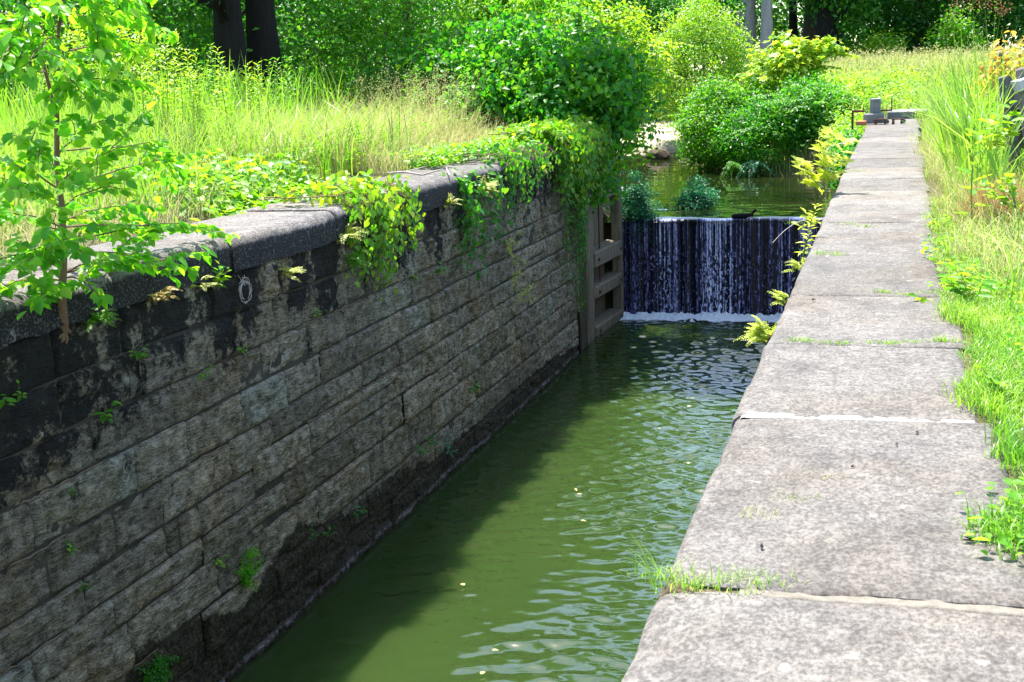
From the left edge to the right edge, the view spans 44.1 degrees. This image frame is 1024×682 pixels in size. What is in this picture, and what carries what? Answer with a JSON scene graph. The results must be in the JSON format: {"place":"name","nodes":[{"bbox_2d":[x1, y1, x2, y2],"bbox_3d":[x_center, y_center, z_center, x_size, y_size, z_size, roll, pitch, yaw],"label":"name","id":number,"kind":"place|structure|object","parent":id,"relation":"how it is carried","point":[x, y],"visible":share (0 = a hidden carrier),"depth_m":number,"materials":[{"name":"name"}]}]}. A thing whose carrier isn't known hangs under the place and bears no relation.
{"place":"outdoors","nodes":[
{"label":"outdoors","id":0,"kind":"place"},
{"bbox_2d":[230,318,776,681],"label":"canal water","id":1,"kind":"structure","parent":0,"point":[619,429],"depth_m":13.36,"materials":[{"name":"liquid"}]},
{"bbox_2d":[620,311,781,322],"bbox_3d":[4.258,-0.419,24.403,4.430,0.219,0.810,1,12,16],"label":"foam","id":2,"kind":"object","parent":1,"relation":"on","point":[715,316],"visible":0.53,"depth_m":24.69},
{"bbox_2d":[0,72,1023,495],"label":"ground","id":3,"kind":"structure","parent":0,"point":[790,170],"depth_m":25.46,"materials":[{"name":"plant"}]},
{"bbox_2d":[10,3,223,130],"bbox_3d":[-6.398,-3.679,20.150,3.312,3.420,2.686,5,14,30],"label":"leafy shrub","id":4,"kind":"object","parent":3,"relation":"on","point":[124,33],"visible":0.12,"depth_m":19.87,"materials":[{"name":"green plant"}]},
{"bbox_2d":[0,0,258,110],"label":"tree","id":5,"kind":"object","parent":3,"relation":"on","point":[160,19],"visible":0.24,"depth_m":24.54,"materials":[{"name":"green plant"}]},
{"bbox_2d":[134,29,193,144],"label":"tall weed","id":6,"kind":"object","parent":3,"relation":"on","point":[167,82],"visible":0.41,"depth_m":16.03,"materials":[{"name":"green plant"}]},
{"bbox_2d":[182,46,237,151],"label":"tall weed","id":7,"kind":"object","parent":3,"relation":"on","point":[197,97],"visible":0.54,"depth_m":16.64,"materials":[{"name":"green plant"}]},
{"bbox_2d":[0,49,435,254],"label":"tall grass","id":8,"kind":"structure","parent":3,"relation":"on","point":[16,117],"depth_m":15.86,"materials":[{"name":"plant"}]},
{"bbox_2d":[185,0,251,101],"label":"tree","id":9,"kind":"object","parent":3,"relation":"on","point":[229,37],"visible":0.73,"depth_m":24.24,"materials":[{"name":"brown plant"}]},
{"bbox_2d":[1,108,437,220],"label":"bank weeds","id":10,"kind":"object","parent":3,"relation":"on","point":[354,150],"visible":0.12,"depth_m":16.02,"materials":[{"name":"green plant"}]},
{"bbox_2d":[205,43,239,116],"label":"tall weed","id":11,"kind":"object","parent":3,"relation":"on","point":[209,71],"visible":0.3,"depth_m":19.93,"materials":[{"name":"green plant"}]},
{"bbox_2d":[101,0,372,107],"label":"tree","id":12,"kind":"object","parent":3,"relation":"on","point":[291,7],"visible":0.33,"depth_m":26.94,"materials":[{"name":"green plant"}]},
{"bbox_2d":[165,60,312,119],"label":"leafy shrub","id":13,"kind":"object","parent":3,"relation":"on","point":[242,78],"visible":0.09,"depth_m":21.99,"materials":[{"name":"green plant"}]},
{"bbox_2d":[242,61,268,133],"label":"tall weed","id":14,"kind":"object","parent":3,"relation":"on","point":[259,108],"visible":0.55,"depth_m":17.91,"materials":[{"name":"green plant"}]},
{"bbox_2d":[0,61,533,263],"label":"dry grass","id":15,"kind":"structure","parent":3,"relation":"on","point":[446,135],"depth_m":16.73,"materials":[{"name":"plant"}]},
{"bbox_2d":[245,0,293,115],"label":"tree","id":16,"kind":"object","parent":3,"relation":"on","point":[263,42],"visible":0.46,"depth_m":25.11,"materials":[{"name":"brown plant"}]},
{"bbox_2d":[265,56,294,122],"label":"tall weed","id":17,"kind":"object","parent":3,"relation":"on","point":[288,79],"visible":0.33,"depth_m":20.06,"materials":[{"name":"green plant"}]},
{"bbox_2d":[0,145,579,681],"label":"stone wall","id":18,"kind":"structure","parent":3,"relation":"on","point":[276,439],"depth_m":10.56,"materials":[{"name":"stone"}]},
{"bbox_2d":[0,394,17,408],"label":"seedling","id":19,"kind":"object","parent":18,"relation":"attached to","point":[3,400],"visible":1,"depth_m":7.58,"materials":[{"name":"green plant"}]},
{"bbox_2d":[82,307,121,330],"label":"green fern","id":20,"kind":"object","parent":18,"relation":"attached to","point":[105,316],"visible":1,"depth_m":8.35,"materials":[{"name":"green plant"}]},
{"bbox_2d":[93,401,121,422],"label":"seedling","id":21,"kind":"object","parent":18,"relation":"attached to","point":[103,417],"visible":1,"depth_m":8.58,"materials":[{"name":"green plant"}]},
{"bbox_2d":[0,0,239,343],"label":"sapling","id":22,"kind":"object","parent":18,"relation":"attached to","point":[27,258],"visible":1,"depth_m":7.80,"materials":[{"name":"green plant"}]},
{"bbox_2d":[128,344,148,360],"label":"seedling","id":23,"kind":"object","parent":18,"relation":"attached to","point":[138,354],"visible":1,"depth_m":8.92,"materials":[{"name":"green plant"}]},
{"bbox_2d":[135,652,182,681],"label":"moss clump","id":24,"kind":"object","parent":18,"relation":"attached to","point":[160,668],"visible":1,"depth_m":9.20,"materials":[{"name":"green plant"}]},
{"bbox_2d":[145,286,183,303],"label":"orange fern","id":25,"kind":"object","parent":18,"relation":"attached to","point":[167,291],"visible":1,"depth_m":9.07,"materials":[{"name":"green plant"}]},
{"bbox_2d":[190,275,221,290],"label":"green fern","id":26,"kind":"object","parent":18,"relation":"attached to","point":[204,285],"visible":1,"depth_m":9.65,"materials":[{"name":"green plant"}]},
{"bbox_2d":[210,260,230,288],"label":"nettle","id":27,"kind":"object","parent":18,"relation":"attached to","point":[217,278],"visible":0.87,"depth_m":9.91,"materials":[{"name":"green plant"}]},
{"bbox_2d":[238,275,251,303],"bbox_3d":[-2.178,-0.430,10.322,0.027,0.251,0.214,1,12,16],"label":"ring","id":28,"kind":"object","parent":18,"relation":"attached to","point":[243,283],"visible":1,"depth_m":10.30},
{"bbox_2d":[234,545,263,591],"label":"moss clump","id":29,"kind":"object","parent":18,"relation":"attached to","point":[248,574],"visible":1,"depth_m":10.52,"materials":[{"name":"green plant"}]},
{"bbox_2d":[280,263,304,280],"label":"green fern","id":30,"kind":"object","parent":18,"relation":"attached to","point":[292,270],"visible":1,"depth_m":11.02,"materials":[{"name":"green plant"}]},
{"bbox_2d":[248,169,425,300],"bbox_3d":[-1.706,-1.109,13.187,1.301,1.300,1.990,1,12,16],"label":"hanging ivy","id":31,"kind":"object","parent":18,"relation":"attached to","point":[356,192],"visible":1,"depth_m":12.77,"materials":[{"name":"green plant"}]},
{"bbox_2d":[336,221,366,243],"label":"yellow fern","id":32,"kind":"object","parent":18,"relation":"attached to","point":[351,233],"visible":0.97,"depth_m":12.19,"materials":[{"name":"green plant"}]},
{"bbox_2d":[344,253,373,269],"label":"green fern","id":33,"kind":"object","parent":18,"relation":"attached to","point":[354,261],"visible":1,"depth_m":12.29,"materials":[{"name":"green plant"}]},
{"bbox_2d":[387,166,449,175],"bbox_3d":[-1.154,-2.063,15.424,0.752,0.047,1.241,-3,12,-5],"label":"bare stick","id":34,"kind":"object","parent":18,"relation":"on","point":[418,173],"visible":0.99,"depth_m":15.39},
{"bbox_2d":[443,193,462,207],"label":"yellow fern","id":35,"kind":"object","parent":18,"relation":"attached to","point":[449,201],"visible":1,"depth_m":15.01,"materials":[{"name":"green plant"}]},
{"bbox_2d":[441,158,517,280],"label":"trailing vine","id":36,"kind":"object","parent":18,"relation":"attached to","point":[464,183],"visible":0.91,"depth_m":15.99,"materials":[{"name":"green plant"}]},
{"bbox_2d":[477,175,497,197],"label":"yellow fern","id":37,"kind":"object","parent":18,"relation":"attached to","point":[489,185],"visible":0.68,"depth_m":16.22,"materials":[{"name":"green plant"}]},
{"bbox_2d":[445,134,571,211],"bbox_3d":[0.032,-2.518,18.766,1.192,1.026,3.199,1,12,16],"label":"creeper","id":38,"kind":"object","parent":18,"relation":"attached to","point":[498,150],"visible":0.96,"depth_m":18.12,"materials":[{"name":"green plant"}]},
{"bbox_2d":[505,230,534,325],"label":"trailing vine","id":39,"kind":"object","parent":18,"relation":"hanging from","point":[509,248],"visible":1,"depth_m":17.61,"materials":[{"name":"green plant"}]},
{"bbox_2d":[488,113,612,224],"bbox_3d":[0.732,-2.911,21.314,1.625,1.829,3.340,1,12,16],"label":"vine curtain","id":40,"kind":"object","parent":18,"relation":"attached to","point":[585,142],"visible":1,"depth_m":20.55,"materials":[{"name":"green plant"}]},
{"bbox_2d":[559,167,576,292],"bbox_3d":[0.799,-1.895,20.502,0.484,2.314,0.525,-7,13,-21],"label":"vine strand","id":41,"kind":"object","parent":18,"relation":"attached to","point":[566,206],"visible":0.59,"depth_m":20.46,"materials":[{"name":"green plant"}]},
{"bbox_2d":[569,180,593,314],"bbox_3d":[1.062,-1.871,21.287,0.583,2.965,0.704,1,12,16],"label":"vine strand","id":42,"kind":"object","parent":18,"relation":"attached to","point":[577,227],"visible":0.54,"depth_m":21.27,"materials":[{"name":"green plant"}]},
{"bbox_2d":[577,174,623,352],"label":"lock gate","id":43,"kind":"structure","parent":18,"relation":"attached to","point":[597,319],"depth_m":24.11,"materials":[{"name":"wood"}]},
{"bbox_2d":[112,128,546,218],"bbox_3d":[-1.717,-2.498,17.058,1.929,0.620,11.127,2,12,18],"label":"ground ivy","id":44,"kind":"object","parent":3,"relation":"on","point":[266,174],"visible":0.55,"depth_m":13.45,"materials":[{"name":"green plant"}]},
{"bbox_2d":[281,0,461,118],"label":"leafy shrub","id":45,"kind":"object","parent":3,"relation":"on","point":[346,25],"visible":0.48,"depth_m":26.39,"materials":[{"name":"green plant"}]},
{"bbox_2d":[277,0,530,103],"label":"tree","id":46,"kind":"object","parent":3,"relation":"on","point":[448,6],"visible":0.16,"depth_m":30.68,"materials":[{"name":"green plant"}]},
{"bbox_2d":[402,75,431,135],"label":"tall weed","id":47,"kind":"object","parent":3,"relation":"on","point":[413,100],"visible":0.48,"depth_m":20.98,"materials":[{"name":"green plant"}]},
{"bbox_2d":[409,63,468,139],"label":"tall weed","id":48,"kind":"object","parent":3,"relation":"on","point":[449,103],"visible":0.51,"depth_m":21.40,"materials":[{"name":"green plant"}]},
{"bbox_2d":[350,8,563,124],"bbox_3d":[-0.961,-4.782,25.289,4.936,3.635,3.883,1,12,16],"label":"creeper bush","id":49,"kind":"object","parent":3,"relation":"on","point":[404,57],"visible":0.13,"depth_m":24.69,"materials":[{"name":"green plant"}]},
{"bbox_2d":[381,0,572,60],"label":"tree","id":50,"kind":"object","parent":3,"relation":"on","point":[422,27],"visible":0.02,"depth_m":39.97,"materials":[{"name":"green plant"}]},
{"bbox_2d":[401,0,620,108],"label":"tree","id":51,"kind":"object","parent":3,"relation":"on","point":[556,2],"visible":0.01,"depth_m":32.97,"materials":[{"name":"green plant"}]},
{"bbox_2d":[0,0,1023,109],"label":"woodland","id":52,"kind":"object","parent":3,"relation":"on","point":[780,24],"visible":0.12,"depth_m":69.96,"materials":[{"name":"green plant"}]},
{"bbox_2d":[419,0,613,106],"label":"leafy shrub","id":53,"kind":"object","parent":3,"relation":"on","point":[523,6],"visible":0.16,"depth_m":27.00,"materials":[{"name":"green plant"}]},
{"bbox_2d":[409,5,673,213],"bbox_3d":[0.278,-4.160,23.388,5.278,4.103,3.547,1,12,16],"label":"creeper bush","id":54,"kind":"object","parent":3,"relation":"on","point":[600,77],"visible":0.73,"depth_m":22.72,"materials":[{"name":"green plant"}]},
{"bbox_2d":[529,0,698,74],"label":"tree","id":55,"kind":"object","parent":3,"relation":"on","point":[653,5],"visible":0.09,"depth_m":59.79,"materials":[{"name":"green plant"}]},
{"bbox_2d":[543,0,692,193],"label":"leafy shrub","id":56,"kind":"object","parent":3,"relation":"on","point":[617,21],"visible":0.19,"depth_m":28.02,"materials":[{"name":"green plant"}]},
{"bbox_2d":[616,81,731,152],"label":"sand bar","id":57,"kind":"object","parent":3,"relation":"on","point":[667,139],"visible":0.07,"depth_m":48.95,"materials":[{"name":"sand"}]},
{"bbox_2d":[638,0,760,139],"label":"round shrub","id":58,"kind":"object","parent":3,"relation":"on","point":[728,46],"visible":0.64,"depth_m":46.19,"materials":[{"name":"green plant"}]},
{"bbox_2d":[670,0,757,76],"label":"tree","id":59,"kind":"object","parent":3,"relation":"on","point":[749,16],"visible":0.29,"depth_m":68.06,"materials":[{"name":"green plant"}]},
{"bbox_2d":[656,70,790,170],"bbox_3d":[6.427,-6.186,36.522,4.425,3.230,4.276,-10,14,-33],"label":"waterside shrub","id":60,"kind":"object","parent":3,"relation":"on","point":[691,127],"visible":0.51,"depth_m":36.05,"materials":[{"name":"green plant"}]},
{"bbox_2d":[758,0,772,58],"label":"tree","id":61,"kind":"object","parent":3,"relation":"on","point":[766,32],"visible":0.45,"depth_m":63.86,"materials":[{"name":"grey plant"}]},
{"bbox_2d":[697,67,888,173],"bbox_3d":[7.693,-5.811,34.251,4.637,3.150,4.812,-8,13,-25],"label":"waterside shrub","id":62,"kind":"object","parent":3,"relation":"on","point":[785,112],"visible":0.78,"depth_m":33.98,"materials":[{"name":"green plant"}]},
{"bbox_2d":[720,160,747,177],"bbox_3d":[6.027,-4.496,33.882,0.770,0.711,0.804,5,14,30],"label":"pale spray","id":63,"kind":"object","parent":62,"relation":"attached to","point":[731,164],"visible":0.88,"depth_m":33.79,"materials":[{"name":"green plant"}]},
{"bbox_2d":[738,160,774,176],"bbox_3d":[6.365,-4.468,33.636,0.966,0.709,1.008,-6,12,-18],"label":"blue spray","id":64,"kind":"object","parent":62,"relation":"attached to","point":[755,165],"visible":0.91,"depth_m":33.50,"materials":[{"name":"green plant"}]},
{"bbox_2d":[789,0,797,42],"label":"tree","id":65,"kind":"object","parent":3,"relation":"on","point":[793,23],"visible":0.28,"depth_m":67.34,"materials":[{"name":"brown plant"}]},
{"bbox_2d":[732,29,859,98],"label":"leaf shrub","id":66,"kind":"object","parent":3,"relation":"on","point":[784,56],"visible":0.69,"depth_m":36.09,"materials":[{"name":"green plant"}]},
{"bbox_2d":[621,119,1023,681],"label":"lock wall","id":67,"kind":"structure","parent":3,"relation":"on","point":[904,583],"depth_m":4.04,"materials":[{"name":"stone"}]},
{"bbox_2d":[603,531,661,591],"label":"grass tuft","id":68,"kind":"object","parent":67,"relation":"on","point":[649,573],"visible":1,"depth_m":3.42,"materials":[{"name":"plant"}]},
{"bbox_2d":[618,557,807,595],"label":"grass tuft","id":69,"kind":"object","parent":67,"relation":"on","point":[685,584],"visible":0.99,"depth_m":3.42,"materials":[{"name":"plant"}]},
{"bbox_2d":[733,315,777,345],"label":"wall fern","id":70,"kind":"object","parent":67,"relation":"attached to","point":[761,331],"depth_m":7.06,"materials":[{"name":"yellow plant"}]},
{"bbox_2d":[767,289,788,304],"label":"wall fern","id":71,"kind":"object","parent":67,"relation":"attached to","point":[779,296],"depth_m":8.24,"materials":[{"name":"yellow plant"}]},
{"bbox_2d":[782,257,805,271],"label":"wall fern","id":72,"kind":"object","parent":67,"relation":"attached to","point":[795,265],"depth_m":9.46,"materials":[{"name":"yellow plant"}]},
{"bbox_2d":[791,207,820,228],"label":"wall weed","id":73,"kind":"object","parent":67,"relation":"attached to","point":[808,216],"depth_m":12.64,"materials":[{"name":"yellow plant"}]},
{"bbox_2d":[796,203,822,259],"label":"wall weed","id":74,"kind":"object","parent":67,"relation":"attached to","point":[807,240],"depth_m":10.44,"materials":[{"name":"yellow plant"}]},
{"bbox_2d":[787,335,856,345],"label":"grass tuft","id":75,"kind":"object","parent":67,"relation":"on","point":[809,339],"visible":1,"depth_m":6.38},
{"bbox_2d":[791,125,859,193],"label":"wall weed","id":76,"kind":"object","parent":67,"relation":"on","point":[826,158],"depth_m":13.70,"materials":[{"name":"yellow plant"}]},
{"bbox_2d":[824,125,863,190],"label":"wall creeper","id":77,"kind":"object","parent":67,"relation":"attached to","point":[852,146],"depth_m":24.73,"materials":[{"name":"green plant"}]},
{"bbox_2d":[851,98,905,129],"bbox_3d":[8.383,-5.177,28.913,1.200,0.746,0.526,1,12,16],"label":"gate anchor","id":78,"kind":"object","parent":67,"relation":"on","point":[876,115],"visible":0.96,"depth_m":28.88,"materials":[{"name":"grey concrete"}]},
{"bbox_2d":[866,338,922,344],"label":"grass tuft","id":79,"kind":"object","parent":67,"relation":"on","point":[890,341],"visible":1,"depth_m":6.29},
{"bbox_2d":[776,0,885,62],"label":"tree","id":80,"kind":"object","parent":3,"relation":"on","point":[828,20],"visible":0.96,"depth_m":63.84,"materials":[{"name":"green plant"}]},
{"bbox_2d":[802,0,882,40],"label":"tree","id":81,"kind":"object","parent":3,"relation":"on","point":[807,29],"visible":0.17,"depth_m":67.99,"materials":[{"name":"brown plant"}]},
{"bbox_2d":[695,37,1023,176],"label":"meadow grass","id":82,"kind":"structure","parent":3,"relation":"on","point":[903,61],"depth_m":46.14,"materials":[{"name":"plant"}]},
{"bbox_2d":[781,60,960,167],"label":"undergrowth","id":83,"kind":"object","parent":3,"relation":"on","point":[880,83],"visible":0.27,"depth_m":34.54,"materials":[{"name":"green plant"}]},
{"bbox_2d":[844,28,913,61],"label":"leafy shrub","id":84,"kind":"object","parent":3,"relation":"on","point":[871,43],"visible":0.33,"depth_m":62.83,"materials":[{"name":"green plant"}]},
{"bbox_2d":[887,108,927,118],"bbox_3d":[10.100,-5.782,32.294,1.012,0.257,1.318,1,12,16],"label":"stone step","id":85,"kind":"object","parent":3,"relation":"on","point":[894,114],"visible":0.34,"depth_m":31.74,"materials":[{"name":"stone"}]},
{"bbox_2d":[838,0,1004,58],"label":"tree","id":86,"kind":"object","parent":3,"relation":"on","point":[920,16],"visible":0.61,"depth_m":69.15,"materials":[{"name":"green plant"}]},
{"bbox_2d":[907,263,999,304],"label":"verge weed","id":87,"kind":"object","parent":3,"relation":"on","point":[962,289],"visible":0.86,"depth_m":7.18,"materials":[{"name":"green plant"}]},
{"bbox_2d":[919,3,995,57],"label":"leafy shrub","id":88,"kind":"object","parent":3,"relation":"on","point":[955,26],"visible":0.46,"depth_m":62.81,"materials":[{"name":"green plant"}]},
{"bbox_2d":[904,127,1023,544],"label":"verge straw","id":89,"kind":"object","parent":3,"relation":"on","point":[938,178],"visible":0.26,"depth_m":9.11,"materials":[{"name":"green plant"}]},
{"bbox_2d":[933,0,994,180],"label":"seed grass","id":90,"kind":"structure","parent":3,"relation":"on","point":[970,127],"depth_m":13.06,"materials":[{"name":"plant"}]},
{"bbox_2d":[920,214,1023,555],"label":"verge weeds","id":91,"kind":"object","parent":3,"relation":"on","point":[1000,537],"visible":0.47,"depth_m":7.33,"materials":[{"name":"green plant"}]},
{"bbox_2d":[954,128,992,223],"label":"broadleaf weed","id":92,"kind":"object","parent":3,"relation":"on","point":[972,191],"visible":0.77,"depth_m":9.97,"materials":[{"name":"green plant"}]},
{"bbox_2d":[929,162,1023,232],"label":"brown tuft","id":93,"kind":"object","parent":3,"relation":"on","point":[974,199],"visible":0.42,"depth_m":10.19,"materials":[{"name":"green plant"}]},
{"bbox_2d":[963,0,1023,51],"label":"tree","id":94,"kind":"object","parent":3,"relation":"on","point":[1017,9],"visible":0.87,"depth_m":65.52,"materials":[{"name":"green plant"}]},
{"bbox_2d":[969,30,1023,118],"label":"fence creeper","id":95,"kind":"object","parent":3,"relation":"on","point":[1007,58],"visible":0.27,"depth_m":15.04,"materials":[{"name":"yellow plant"}]},
{"bbox_2d":[974,364,1023,402],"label":"verge weed","id":96,"kind":"object","parent":3,"relation":"on","point":[995,382],"visible":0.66,"depth_m":5.16,"materials":[{"name":"green plant"}]},
{"bbox_2d":[991,52,1023,180],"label":"wooden fence","id":97,"kind":"object","parent":3,"relation":"on","point":[1018,86],"visible":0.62,"depth_m":12.46,"materials":[{"name":"wood"}]},
{"bbox_2d":[603,149,837,222],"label":"pool water","id":98,"kind":"structure","parent":0,"point":[773,196],"depth_m":29.53,"materials":[{"name":"liquid"}]},
{"bbox_2d":[606,168,668,250],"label":"water tuft","id":99,"kind":"object","parent":98,"relation":"in","point":[637,209],"visible":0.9,"depth_m":24.98,"materials":[{"name":"green plant"}]},
{"bbox_2d":[644,148,669,159],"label":"rock","id":100,"kind":"object","parent":98,"relation":"in","point":[663,154],"visible":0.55,"depth_m":41.74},
{"bbox_2d":[657,174,722,210],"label":"water tuft","id":101,"kind":"object","parent":98,"relation":"in","point":[693,199],"visible":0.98,"depth_m":26.42,"materials":[{"name":"green plant"}]},
{"bbox_2d":[622,217,823,315],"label":"waterfall","id":102,"kind":"structure","parent":0,"point":[685,265],"depth_m":24.69,"materials":[{"name":"liquid"}]},
{"bbox_2d":[731,209,756,218],"bbox_3d":[4.494,-2.459,24.457,0.489,0.188,0.110,-2,12,1],"label":"driftwood log","id":103,"kind":"object","parent":102,"relation":"on","point":[740,215],"visible":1,"depth_m":24.43,"materials":[{"name":"brown wood"}]},
{"bbox_2d":[858,29,1023,561],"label":"verge grass","id":104,"kind":"structure","parent":0,"point":[995,320],"depth_m":7.17,"materials":[{"name":"plant"}]},
{"bbox_2d":[966,100,1023,150],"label":"verge weed","id":105,"kind":"object","parent":104,"relation":"on","point":[1001,134],"visible":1,"depth_m":9.89,"materials":[{"name":"green plant"}]},
{"bbox_2d":[978,173,1020,208],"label":"verge weed","id":106,"kind":"object","parent":104,"relation":"on","point":[1011,181],"visible":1,"depth_m":8.86,"materials":[{"name":"green plant"}]},
{"bbox_2d":[948,0,1011,136],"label":"seed grass","id":107,"kind":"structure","parent":0,"point":[995,109],"depth_m":13.59,"materials":[{"name":"plant"}]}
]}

